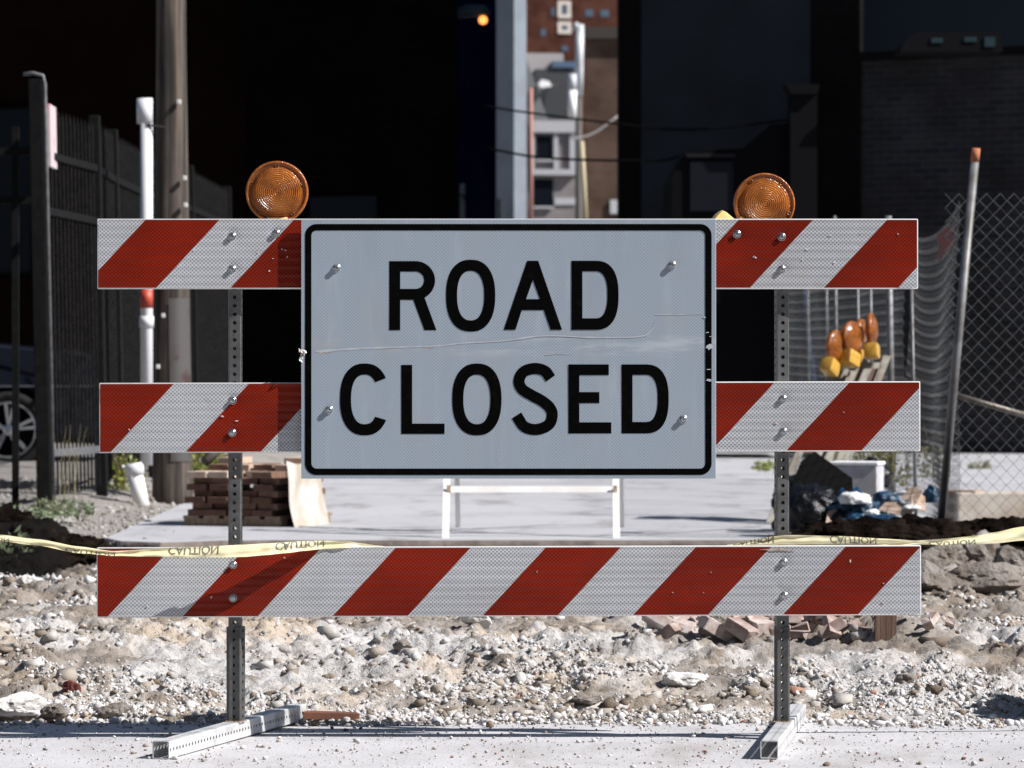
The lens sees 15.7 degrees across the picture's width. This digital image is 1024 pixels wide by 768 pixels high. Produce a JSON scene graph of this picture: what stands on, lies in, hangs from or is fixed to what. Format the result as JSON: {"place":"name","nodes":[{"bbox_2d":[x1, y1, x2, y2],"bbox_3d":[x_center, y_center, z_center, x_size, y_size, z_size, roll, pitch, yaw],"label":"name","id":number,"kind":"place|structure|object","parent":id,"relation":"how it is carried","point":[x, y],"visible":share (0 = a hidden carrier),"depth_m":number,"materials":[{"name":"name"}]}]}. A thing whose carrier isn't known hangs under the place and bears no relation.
{"place":"outdoors","nodes":[
{"label":"outdoors","id":0,"kind":"place"},
{"bbox_2d":[58,424,85,510],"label":"tall grass","id":1,"kind":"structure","parent":0,"point":[68,471],"depth_m":21.45,"materials":[{"name":"yellow"}]},
{"bbox_2d":[0,0,245,443],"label":"brick building","id":2,"kind":"structure","parent":0,"point":[86,58],"depth_m":44.61,"materials":[{"name":"black brick"}]},
{"bbox_2d":[0,103,31,277],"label":"window","id":3,"kind":"structure","parent":2,"relation":"in","point":[11,114],"depth_m":45.04,"materials":[{"name":"black glass"}]},
{"bbox_2d":[458,0,495,218],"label":"navy building","id":4,"kind":"structure","parent":0,"point":[476,118],"depth_m":76.69,"materials":[{"name":"blue"}]},
{"bbox_2d":[496,0,525,218],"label":"pale corner pillar","id":5,"kind":"structure","parent":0,"point":[510,94],"depth_m":75.15,"materials":[{"name":"grey paint"}]},
{"bbox_2d":[0,721,1023,767],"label":"pavement","id":6,"kind":"structure","parent":0,"point":[291,751],"depth_m":10.80,"materials":[{"name":"concrete"}]},
{"bbox_2d":[97,161,920,758],"bbox_3d":[-0.009,0.196,11.047,2.444,1.721,1.214,0,0,0],"label":"road barricade","id":7,"kind":"object","parent":6,"relation":"on","point":[507,349],"visible":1,"depth_m":10.99,"materials":[{"name":"white plastic"}]},
{"bbox_2d":[0,535,376,557],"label":"caution tape","id":8,"kind":"object","parent":7,"relation":"attached to","point":[248,550],"visible":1,"depth_m":10.92,"materials":[{"name":"plastic"}]},
{"bbox_2d":[730,527,1023,544],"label":"caution tape","id":9,"kind":"object","parent":7,"relation":"attached to","point":[1013,534],"visible":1,"depth_m":11.01,"materials":[{"name":"plastic"}]},
{"bbox_2d":[0,517,1023,723],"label":"rubble field","id":10,"kind":"structure","parent":6,"relation":"on","point":[707,654],"depth_m":12.58,"materials":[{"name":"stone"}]},
{"bbox_2d":[0,525,37,555],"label":"weed","id":11,"kind":"object","parent":10,"relation":"on","point":[4,543],"visible":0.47,"depth_m":17.75,"materials":[{"name":"green plant"}]},
{"bbox_2d":[0,502,40,522],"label":"soil heap","id":12,"kind":"object","parent":10,"relation":"on","point":[9,513],"visible":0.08,"depth_m":18.33,"materials":[{"name":"soil"}]},
{"bbox_2d":[0,692,49,718],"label":"rock","id":13,"kind":"object","parent":10,"relation":"on","point":[21,704],"visible":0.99,"depth_m":11.61,"materials":[{"name":"stone"}]},
{"bbox_2d":[42,703,68,718],"bbox_3d":[-1.427,1.028,11.629,0.086,0.056,0.082,0,0,0],"label":"rock","id":14,"kind":"object","parent":10,"relation":"on","point":[55,711],"visible":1,"depth_m":11.60,"materials":[{"name":"stone"}]},
{"bbox_2d":[9,525,112,565],"bbox_3d":[-2.327,0.837,18.099,0.814,0.306,0.516,0,0,0],"label":"soil heap","id":15,"kind":"object","parent":10,"relation":"on","point":[77,539],"visible":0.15,"depth_m":18.00,"materials":[{"name":"soil"}]},
{"bbox_2d":[97,702,132,716],"bbox_3d":[-1.246,1.024,11.663,0.118,0.049,0.054,0,0,-29],"label":"rock","id":16,"kind":"object","parent":10,"relation":"on","point":[115,709],"visible":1,"depth_m":11.64,"materials":[{"name":"stone"}]},
{"bbox_2d":[303,710,359,719],"bbox_3d":[-0.572,1.040,11.640,0.180,0.024,0.060,3,-1,-11],"label":"paver fragment","id":17,"kind":"object","parent":10,"relation":"on","point":[320,715],"visible":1,"depth_m":11.61,"materials":[{"name":"brick"}]},
{"bbox_2d":[0,568,946,698],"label":"rubble chunks","id":18,"kind":"object","parent":10,"relation":"on","point":[940,641],"visible":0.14,"depth_m":12.64,"materials":[{"name":"stone"}]},
{"bbox_2d":[460,616,491,628],"bbox_3d":[-0.128,0.853,13.553,0.092,0.088,0.100,0,0,43],"label":"rock","id":19,"kind":"object","parent":10,"relation":"on","point":[484,622],"visible":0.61,"depth_m":13.54,"materials":[{"name":"stone"}]},
{"bbox_2d":[568,696,600,704],"bbox_3d":[0.229,1.014,11.872,0.091,0.036,0.082,0,0,44],"label":"rock","id":20,"kind":"object","parent":10,"relation":"on","point":[586,700],"visible":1,"depth_m":11.85,"materials":[{"name":"stone"}]},
{"bbox_2d":[642,616,674,630],"bbox_3d":[0.519,0.838,13.105,0.124,0.051,0.071,32,-18,22],"label":"broken brick","id":21,"kind":"object","parent":10,"relation":"on","point":[657,623],"visible":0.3,"depth_m":13.07,"materials":[{"name":"brick"}]},
{"bbox_2d":[656,622,683,638],"bbox_3d":[0.540,0.867,12.868,0.094,0.042,0.061,-45,-17,28],"label":"broken brick","id":22,"kind":"object","parent":10,"relation":"on","point":[667,631],"visible":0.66,"depth_m":12.84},
{"bbox_2d":[661,672,707,687],"bbox_3d":[0.563,0.979,12.238,0.146,0.058,0.122,0,0,18],"label":"rock","id":23,"kind":"object","parent":10,"relation":"on","point":[682,679],"visible":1,"depth_m":12.20,"materials":[{"name":"stone"}]},
{"bbox_2d":[673,616,703,637],"bbox_3d":[0.638,0.869,13.038,0.069,0.049,0.150,-19,34,-36],"label":"broken brick","id":24,"kind":"object","parent":10,"relation":"on","point":[686,620],"visible":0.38,"depth_m":13.05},
{"bbox_2d":[696,616,733,641],"bbox_3d":[0.718,0.854,12.819,0.154,0.051,0.071,32,-4,-16],"label":"broken brick","id":25,"kind":"object","parent":10,"relation":"on","point":[712,626],"visible":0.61,"depth_m":12.78,"materials":[{"name":"brick"}]},
{"bbox_2d":[723,617,758,641],"bbox_3d":[0.790,0.845,12.771,0.106,0.047,0.069,34,17,34],"label":"broken brick","id":26,"kind":"object","parent":10,"relation":"on","point":[741,629],"visible":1,"depth_m":12.75,"materials":[{"name":"brick"}]},
{"bbox_2d":[749,619,781,633],"bbox_3d":[0.896,0.855,13.065,0.120,0.050,0.069,-2,9,-24],"label":"broken brick","id":27,"kind":"object","parent":10,"relation":"on","point":[762,626],"visible":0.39,"depth_m":13.03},
{"bbox_2d":[817,617,846,640],"bbox_3d":[1.097,0.847,12.742,0.101,0.045,0.066,-31,-17,-5],"label":"broken brick","id":28,"kind":"object","parent":10,"relation":"on","point":[838,624],"visible":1,"depth_m":12.71,"materials":[{"name":"brick"}]},
{"bbox_2d":[821,615,841,639],"bbox_3d":[1.097,0.834,12.742,0.049,0.035,0.098,24,31,-21],"label":"broken brick","id":29,"kind":"object","parent":28,"relation":"on","point":[828,619],"visible":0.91,"depth_m":12.72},
{"bbox_2d":[768,516,951,552],"bbox_3d":[1.735,0.762,17.988,1.049,0.250,0.478,0,0,0],"label":"soil heap","id":30,"kind":"object","parent":10,"relation":"on","point":[871,527],"visible":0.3,"depth_m":17.88,"materials":[{"name":"soil"}]},
{"bbox_2d":[874,615,896,641],"bbox_3d":[1.277,0.851,12.700,0.074,0.340,0.020,1,0,-6],"label":"wooden stake","id":31,"kind":"object","parent":10,"relation":"in","point":[885,627],"visible":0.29,"depth_m":12.69,"materials":[{"name":"brown wood"}]},
{"bbox_2d":[921,559,953,592],"bbox_3d":[1.749,0.820,15.392,0.164,0.188,0.174,0,0,0],"label":"rock","id":32,"kind":"object","parent":10,"relation":"on","point":[933,576],"visible":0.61,"depth_m":15.34,"materials":[{"name":"stone"}]},
{"bbox_2d":[892,513,987,546],"bbox_3d":[1.981,0.757,18.098,0.924,0.262,0.497,0,0,0],"label":"soil heap","id":33,"kind":"object","parent":10,"relation":"on","point":[947,527],"visible":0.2,"depth_m":18.00,"materials":[{"name":"soil"}]},
{"bbox_2d":[921,545,968,567],"bbox_3d":[1.937,0.795,16.948,0.276,0.156,0.194,0,0,-37],"label":"rock","id":34,"kind":"object","parent":10,"relation":"on","point":[939,556],"visible":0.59,"depth_m":16.88,"materials":[{"name":"stone"}]},
{"bbox_2d":[962,530,999,561],"bbox_3d":[2.136,0.763,17.022,0.196,0.193,0.195,0,0,-23],"label":"rock","id":35,"kind":"object","parent":10,"relation":"on","point":[980,552],"visible":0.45,"depth_m":16.94,"materials":[{"name":"stone"}]},
{"bbox_2d":[944,561,1023,594],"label":"rock","id":36,"kind":"object","parent":10,"relation":"on","point":[999,578],"visible":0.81,"depth_m":15.41,"materials":[{"name":"stone"}]},
{"bbox_2d":[956,515,1023,550],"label":"soil heap","id":37,"kind":"object","parent":10,"relation":"on","point":[991,525],"visible":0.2,"depth_m":17.99,"materials":[{"name":"soil"}]},
{"bbox_2d":[992,545,1023,566],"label":"rock","id":38,"kind":"object","parent":10,"relation":"on","point":[1009,555],"visible":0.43,"depth_m":16.43,"materials":[{"name":"stone"}]},
{"bbox_2d":[0,721,1023,767],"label":"pebbles","id":39,"kind":"object","parent":6,"relation":"on","point":[824,752],"visible":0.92,"depth_m":10.82,"materials":[{"name":"gravel"}]},
{"bbox_2d":[0,704,1023,729],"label":"crumbled edge gravel","id":40,"kind":"structure","parent":0,"point":[624,716],"depth_m":11.57,"materials":[{"name":"gravel"}]},
{"bbox_2d":[529,88,532,218],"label":"red pipe","id":41,"kind":"object","parent":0,"point":[530,153],"visible":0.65,"depth_m":63.97,"materials":[{"name":"brown"}]},
{"bbox_2d":[526,60,574,218],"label":"white house","id":42,"kind":"structure","parent":0,"point":[553,189],"depth_m":119.98,"materials":[{"name":"paint"}]},
{"bbox_2d":[533,179,553,207],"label":"window","id":43,"kind":"structure","parent":42,"relation":"in","point":[543,188],"depth_m":119.92,"materials":[{"name":"black glass"}]},
{"bbox_2d":[536,136,552,161],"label":"window","id":44,"kind":"structure","parent":42,"relation":"in","point":[544,143],"depth_m":119.92,"materials":[{"name":"black glass"}]},
{"bbox_2d":[526,53,574,92],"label":"flat roofed house","id":45,"kind":"structure","parent":0,"point":[553,68],"depth_m":149.88,"materials":[{"name":"grey"}]},
{"bbox_2d":[106,452,1023,546],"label":"alley slab","id":46,"kind":"structure","parent":0,"point":[375,506],"depth_m":22.96,"materials":[{"name":"concrete"}]},
{"bbox_2d":[183,512,331,526],"bbox_3d":[-1.404,0.748,20.577,0.580,0.056,0.730,0,0,20],"label":"paver pallet","id":47,"kind":"object","parent":46,"relation":"on","point":[257,521],"visible":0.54,"depth_m":20.25,"materials":[{"name":"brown wood"}]},
{"bbox_2d":[252,509,285,516],"bbox_3d":[-1.327,0.703,20.262,0.116,0.034,0.200,0,0,20],"label":"paver","id":48,"kind":"object","parent":47,"relation":"on","point":[269,513],"visible":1,"depth_m":20.18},
{"bbox_2d":[258,503,289,509],"bbox_3d":[-1.295,0.668,20.277,0.116,0.034,0.200,0,0,20],"label":"paver","id":49,"kind":"object","parent":48,"relation":"on","point":[278,506],"visible":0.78,"depth_m":20.19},
{"bbox_2d":[251,497,284,503],"bbox_3d":[-1.333,0.633,20.274,0.116,0.034,0.200,0,0,19],"label":"paver","id":50,"kind":"object","parent":49,"relation":"on","point":[263,500],"visible":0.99,"depth_m":20.19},
{"bbox_2d":[258,490,288,496],"bbox_3d":[-1.290,0.599,20.273,0.116,0.034,0.200,0,0,21],"label":"paver","id":51,"kind":"object","parent":50,"relation":"on","point":[283,493],"visible":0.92,"depth_m":20.19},
{"bbox_2d":[253,484,286,490],"bbox_3d":[-1.320,0.565,20.265,0.116,0.034,0.200,0,0,21],"label":"paver","id":52,"kind":"object","parent":51,"relation":"on","point":[261,487],"visible":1,"depth_m":20.18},
{"bbox_2d":[260,477,288,484],"bbox_3d":[-1.285,0.530,20.294,0.116,0.034,0.200,0,0,21],"label":"paver","id":53,"kind":"object","parent":52,"relation":"on","point":[275,481],"visible":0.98,"depth_m":20.20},
{"bbox_2d":[252,471,285,477],"bbox_3d":[-1.327,0.495,20.271,0.116,0.034,0.200,0,0,19],"label":"paver","id":54,"kind":"object","parent":53,"relation":"on","point":[271,474],"visible":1,"depth_m":20.19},
{"bbox_2d":[286,461,328,526],"bbox_3d":[-1.112,0.585,20.337,0.062,0.381,0.500,0,0,20],"label":"plastic wrap","id":55,"kind":"object","parent":46,"relation":"on","point":[307,503],"visible":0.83,"depth_m":20.31,"materials":[{"name":"plastic"}]},
{"bbox_2d":[120,540,747,546],"bbox_3d":[0.532,0.859,18.427,4.932,0.165,0.291,0,0,-4],"label":"alley kerb edge","id":56,"kind":"object","parent":46,"relation":"attached to","point":[492,543],"visible":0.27,"depth_m":18.42,"materials":[{"name":"concrete"}]},
{"bbox_2d":[442,479,623,537],"bbox_3d":[0.119,0.266,19.439,0.979,1.020,1.451,0,0,0],"label":"sawhorse","id":57,"kind":"object","parent":46,"relation":"on","point":[617,488],"visible":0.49,"depth_m":18.88,"materials":[{"name":"white paint"}]},
{"bbox_2d":[663,123,787,381],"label":"black shed","id":58,"kind":"structure","parent":46,"relation":"on","point":[702,184],"depth_m":39.00,"materials":[{"name":"black paint"}]},
{"bbox_2d":[690,162,732,210],"bbox_3d":[2.098,-2.076,38.985,0.452,0.516,0.030,0,0,0],"label":"window","id":59,"kind":"structure","parent":58,"relation":"in","point":[711,183],"depth_m":38.97,"materials":[{"name":"black"}]},
{"bbox_2d":[782,84,819,457],"bbox_3d":[3.026,-1.174,38.877,0.360,3.901,0.445,0,0,0],"label":"chimney hood","id":60,"kind":"object","parent":46,"relation":"on","point":[802,141],"visible":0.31,"depth_m":38.75,"materials":[{"name":"black"}]},
{"bbox_2d":[771,482,836,532],"bbox_3d":[1.510,0.626,18.902,0.352,0.249,0.356,0,0,-41],"label":"rubbish bag","id":61,"kind":"object","parent":46,"relation":"on","point":[809,502],"visible":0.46,"depth_m":18.77,"materials":[{"name":"black plastic"}]},
{"bbox_2d":[766,330,856,522],"bbox_3d":[1.682,0.229,20.820,0.141,1.073,0.830,0,0,34],"label":"folded barricade","id":62,"kind":"object","parent":46,"relation":"on","point":[829,366],"visible":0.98,"depth_m":20.98,"materials":[{"name":"plastic"}]},
{"bbox_2d":[790,452,852,496],"bbox_3d":[1.593,0.474,19.324,0.360,0.240,0.030,0,-11,-11],"label":"pointed board","id":63,"kind":"object","parent":46,"relation":"on","point":[815,467],"visible":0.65,"depth_m":19.32,"materials":[{"name":"black"}]},
{"bbox_2d":[804,321,870,461],"bbox_3d":[1.757,0.204,20.880,0.139,1.124,0.850,0,0,36],"label":"folded barricade","id":64,"kind":"object","parent":46,"relation":"on","point":[852,340],"visible":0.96,"depth_m":21.06,"materials":[{"name":"plastic"}]},
{"bbox_2d":[822,319,879,460],"bbox_3d":[1.850,0.195,21.121,0.144,1.141,0.828,0,0,34],"label":"folded barricade","id":65,"kind":"object","parent":46,"relation":"on","point":[841,454],"visible":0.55,"depth_m":21.31,"materials":[{"name":"plastic"}]},
{"bbox_2d":[824,503,887,521],"bbox_3d":[1.678,0.670,18.901,0.517,0.184,0.399,0,0,0],"label":"rubbish bag","id":66,"kind":"object","parent":46,"relation":"on","point":[839,513],"visible":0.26,"depth_m":18.74,"materials":[{"name":"blue plastic"}]},
{"bbox_2d":[826,486,885,516],"bbox_3d":[1.736,0.598,18.858,0.329,0.163,0.246,0,0,0],"label":"plastic sheet","id":67,"kind":"object","parent":66,"relation":"on","point":[863,508],"visible":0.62,"depth_m":18.77,"materials":[{"name":"plastic"}]},
{"bbox_2d":[837,491,871,503],"bbox_3d":[1.729,0.574,18.752,0.173,0.062,0.116,0,0,0],"label":"plastic sheet","id":68,"kind":"object","parent":67,"relation":"on","point":[855,497],"visible":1,"depth_m":18.71,"materials":[{"name":"white"}]},
{"bbox_2d":[872,490,900,501],"bbox_3d":[1.919,0.579,19.000,0.149,0.071,0.113,0,0,0],"label":"plastic sheet","id":69,"kind":"object","parent":66,"relation":"on","point":[886,496],"visible":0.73,"depth_m":18.97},
{"bbox_2d":[830,461,884,496],"bbox_3d":[1.821,0.501,19.600,0.264,0.185,0.274,0,0,14],"label":"white box","id":70,"kind":"object","parent":46,"relation":"on","point":[867,477],"visible":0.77,"depth_m":19.47,"materials":[{"name":"white"}]},
{"bbox_2d":[825,313,890,460],"bbox_3d":[1.889,0.179,20.978,0.146,1.173,0.839,0,0,35],"label":"folded barricade","id":71,"kind":"object","parent":46,"relation":"on","point":[871,349],"visible":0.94,"depth_m":21.17,"materials":[{"name":"plastic"}]},
{"bbox_2d":[842,513,898,519],"bbox_3d":[1.775,0.687,18.703,0.372,0.099,0.207,0,0,0],"label":"plastic sheet","id":72,"kind":"object","parent":46,"relation":"on","point":[879,516],"visible":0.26,"depth_m":18.65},
{"bbox_2d":[878,502,914,515],"bbox_3d":[1.944,0.627,18.749,0.180,0.074,0.006,12,-26,11],"label":"cardboard","id":73,"kind":"object","parent":72,"relation":"on","point":[892,507],"visible":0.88,"depth_m":18.75,"materials":[{"name":"cardboard"}]},
{"bbox_2d":[911,495,925,511],"bbox_3d":[2.048,0.591,18.749,0.100,0.105,0.007,13,-35,-28],"label":"cardboard","id":74,"kind":"object","parent":73,"relation":"on","point":[921,501],"visible":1,"depth_m":18.74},
{"bbox_2d":[902,487,922,502],"bbox_3d":[2.022,0.555,18.749,0.090,0.084,0.007,12,-24,23],"label":"cardboard","id":75,"kind":"object","parent":74,"relation":"on","point":[915,492],"visible":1,"depth_m":18.75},
{"bbox_2d":[789,201,961,521],"bbox_3d":[2.259,-0.188,24.537,0.191,1.969,11.877,0,0,1],"label":"chain link fence","id":76,"kind":"object","parent":46,"relation":"on","point":[943,242],"visible":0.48,"depth_m":20.83,"materials":[{"name":"grey metal"}]},
{"bbox_2d":[873,451,912,489],"bbox_3d":[2.204,0.419,21.508,0.254,0.387,0.265,0,0,0],"label":"weed","id":77,"kind":"object","parent":76,"relation":"attached to","point":[892,464],"visible":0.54,"depth_m":21.49,"materials":[{"name":"green plant"}]},
{"bbox_2d":[863,456,892,487],"bbox_3d":[1.981,0.482,20.399,0.229,0.172,0.275,0,0,0],"label":"rubbish bag","id":78,"kind":"object","parent":46,"relation":"on","point":[888,475],"visible":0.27,"depth_m":20.34,"materials":[{"name":"black plastic"}]},
{"bbox_2d":[922,484,938,502],"bbox_3d":[2.132,0.555,18.902,0.099,0.096,0.106,0,0,-45],"label":"plastic sheet","id":79,"kind":"object","parent":46,"relation":"on","point":[930,494],"visible":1,"depth_m":18.86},
{"bbox_2d":[916,426,951,480],"bbox_3d":[2.783,0.460,24.503,0.253,0.387,0.234,0,0,-41],"label":"weed","id":80,"kind":"object","parent":46,"relation":"on","point":[927,460],"visible":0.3,"depth_m":24.49,"materials":[{"name":"green plant"}]},
{"bbox_2d":[937,148,1023,520],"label":"chain link fence","id":81,"kind":"object","parent":46,"relation":"on","point":[953,397],"visible":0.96,"depth_m":18.39,"materials":[{"name":"grey"}]},
{"bbox_2d":[953,491,1023,520],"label":"concrete block","id":82,"kind":"object","parent":46,"relation":"on","point":[967,510],"depth_m":20.10,"materials":[{"name":"concrete"}]},
{"bbox_2d":[526,0,616,218],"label":"brick tower","id":83,"kind":"structure","parent":0,"point":[550,24],"depth_m":259.86,"materials":[{"name":"brown brick"}]},
{"bbox_2d":[558,1,570,17],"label":"window","id":84,"kind":"structure","parent":83,"relation":"in","point":[564,7],"depth_m":259.83,"materials":[{"name":"white glass"}]},
{"bbox_2d":[487,147,679,161],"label":"overhead cable","id":85,"kind":"object","parent":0,"point":[580,159],"visible":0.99,"depth_m":42.99,"materials":[{"name":"black plastic"}]},
{"bbox_2d":[579,141,587,218],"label":"leaning post","id":86,"kind":"object","parent":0,"point":[583,183],"visible":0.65,"depth_m":69.96,"materials":[{"name":"beige"}]},
{"bbox_2d":[584,27,616,218],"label":"brown brick building","id":87,"kind":"structure","parent":0,"point":[601,92],"depth_m":87.99,"materials":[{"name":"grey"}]},
{"bbox_2d":[483,105,787,130],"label":"overhead cable","id":88,"kind":"object","parent":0,"point":[639,126],"visible":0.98,"depth_m":42.99,"materials":[{"name":"black plastic"}]},
{"bbox_2d":[893,32,1002,56],"bbox_3d":[4.542,-3.539,38.693,1.070,0.200,0.615,0,0,0],"label":"rooftop unit","id":89,"kind":"object","parent":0,"point":[952,44],"visible":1,"depth_m":38.40,"materials":[{"name":"black paint"}]},
{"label":"yard ground","id":90,"kind":"structure","parent":0,"visible":0},
{"bbox_2d":[121,462,149,505],"bbox_3d":[-2.388,0.664,23.600,0.188,0.337,0.124,0,0,0],"label":"short pipe","id":91,"kind":"object","parent":90,"relation":"on","point":[134,472],"visible":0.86,"depth_m":23.55,"materials":[{"name":"white plastic"}]},
{"bbox_2d":[0,443,300,537],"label":"gravel bank","id":92,"kind":"structure","parent":90,"relation":"on","point":[27,469],"depth_m":23.93,"materials":[{"name":"gravel"}]},
{"bbox_2d":[0,126,36,508],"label":"iron gate","id":93,"kind":"structure","parent":92,"relation":"on","point":[15,200],"depth_m":22.68,"materials":[{"name":"metal"}]},
{"bbox_2d":[13,504,57,520],"bbox_3d":[-2.537,0.684,18.797,0.458,0.157,0.470,0,0,0],"label":"weed","id":94,"kind":"object","parent":92,"relation":"on","point":[42,513],"visible":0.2,"depth_m":18.79,"materials":[{"name":"green plant"}]},
{"bbox_2d":[0,343,93,461],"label":"parked car","id":95,"kind":"object","parent":92,"relation":"on","point":[27,443],"visible":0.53,"depth_m":32.00,"materials":[{"name":"black paint"}]},
{"bbox_2d":[26,495,81,518],"bbox_3d":[-2.546,0.690,20.495,0.309,0.151,0.318,0,0,-21],"label":"weed","id":96,"kind":"object","parent":92,"relation":"on","point":[59,512],"visible":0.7,"depth_m":20.47,"materials":[{"name":"green plant"}]},
{"bbox_2d":[61,500,95,520],"bbox_3d":[-2.439,0.707,20.795,0.214,0.119,0.242,0,0,-23],"label":"weed","id":97,"kind":"object","parent":92,"relation":"on","point":[89,508],"visible":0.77,"depth_m":20.77,"materials":[{"name":"green plant"}]},
{"bbox_2d":[0,475,180,546],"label":"bank stones","id":98,"kind":"object","parent":92,"relation":"on","point":[66,520],"visible":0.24,"depth_m":22.60,"materials":[{"name":"stone"}]},
{"bbox_2d":[108,453,146,490],"bbox_3d":[-2.576,0.578,24.596,0.334,0.308,0.326,0,0,0],"label":"weed","id":99,"kind":"object","parent":92,"relation":"on","point":[121,484],"visible":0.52,"depth_m":24.55,"materials":[{"name":"green plant"}]},
{"bbox_2d":[23,71,234,514],"bbox_3d":[-2.591,-0.522,27.318,0.262,2.696,10.261,0,0,2],"label":"iron fence","id":100,"kind":"object","parent":92,"relation":"on","point":[112,165],"visible":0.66,"depth_m":23.52,"materials":[{"name":"metal"}]},
{"bbox_2d":[152,0,192,504],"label":"utility pole","id":101,"kind":"object","parent":92,"relation":"on","point":[171,364],"visible":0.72,"depth_m":24.11,"materials":[{"name":"brown wood"}]},
{"bbox_2d":[137,98,164,464],"bbox_3d":[-2.333,-0.661,24.000,0.186,2.372,0.104,0,0,0],"label":"vent pipe","id":102,"kind":"object","parent":101,"relation":"attached to","point":[145,122],"visible":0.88,"depth_m":23.96,"materials":[{"name":"white plastic"}]},
{"bbox_2d":[192,453,227,483],"bbox_3d":[-2.182,0.584,26.503,0.598,0.370,0.610,0,0,0],"label":"weed","id":103,"kind":"object","parent":92,"relation":"on","point":[198,464],"visible":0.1,"depth_m":26.39,"materials":[{"name":"green plant"}]},
{"bbox_2d":[246,0,457,382],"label":"black building","id":104,"kind":"structure","parent":90,"relation":"on","point":[351,109],"depth_m":42.44,"materials":[{"name":"brick"}]},
{"bbox_2d":[310,196,376,218],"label":"window","id":105,"kind":"structure","parent":104,"relation":"in","point":[339,207],"depth_m":42.41,"materials":[{"name":"black glass"}]},
{"bbox_2d":[458,4,490,23],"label":"street lamp","id":106,"kind":"object","parent":104,"relation":"attached to","point":[470,10],"visible":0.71,"depth_m":47.94,"materials":[{"name":"blue paint"}]},
{"bbox_2d":[568,22,583,218],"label":"utility pole","id":107,"kind":"object","parent":90,"relation":"on","point":[575,87],"visible":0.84,"depth_m":73.93,"materials":[{"name":"grey"}]},
{"bbox_2d":[617,0,809,218],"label":"grey building","id":108,"kind":"structure","parent":90,"relation":"on","point":[685,64],"depth_m":45.07,"materials":[{"name":"black"}]},
{"bbox_2d":[810,0,1023,453],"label":"dark brick building","id":109,"kind":"structure","parent":90,"relation":"on","point":[899,137],"depth_m":41.86,"materials":[{"name":"black"}]},
{"bbox_2d":[863,0,1023,51],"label":"grey building","id":110,"kind":"structure","parent":90,"relation":"on","point":[891,25],"depth_m":52.39,"materials":[{"name":"grey"}]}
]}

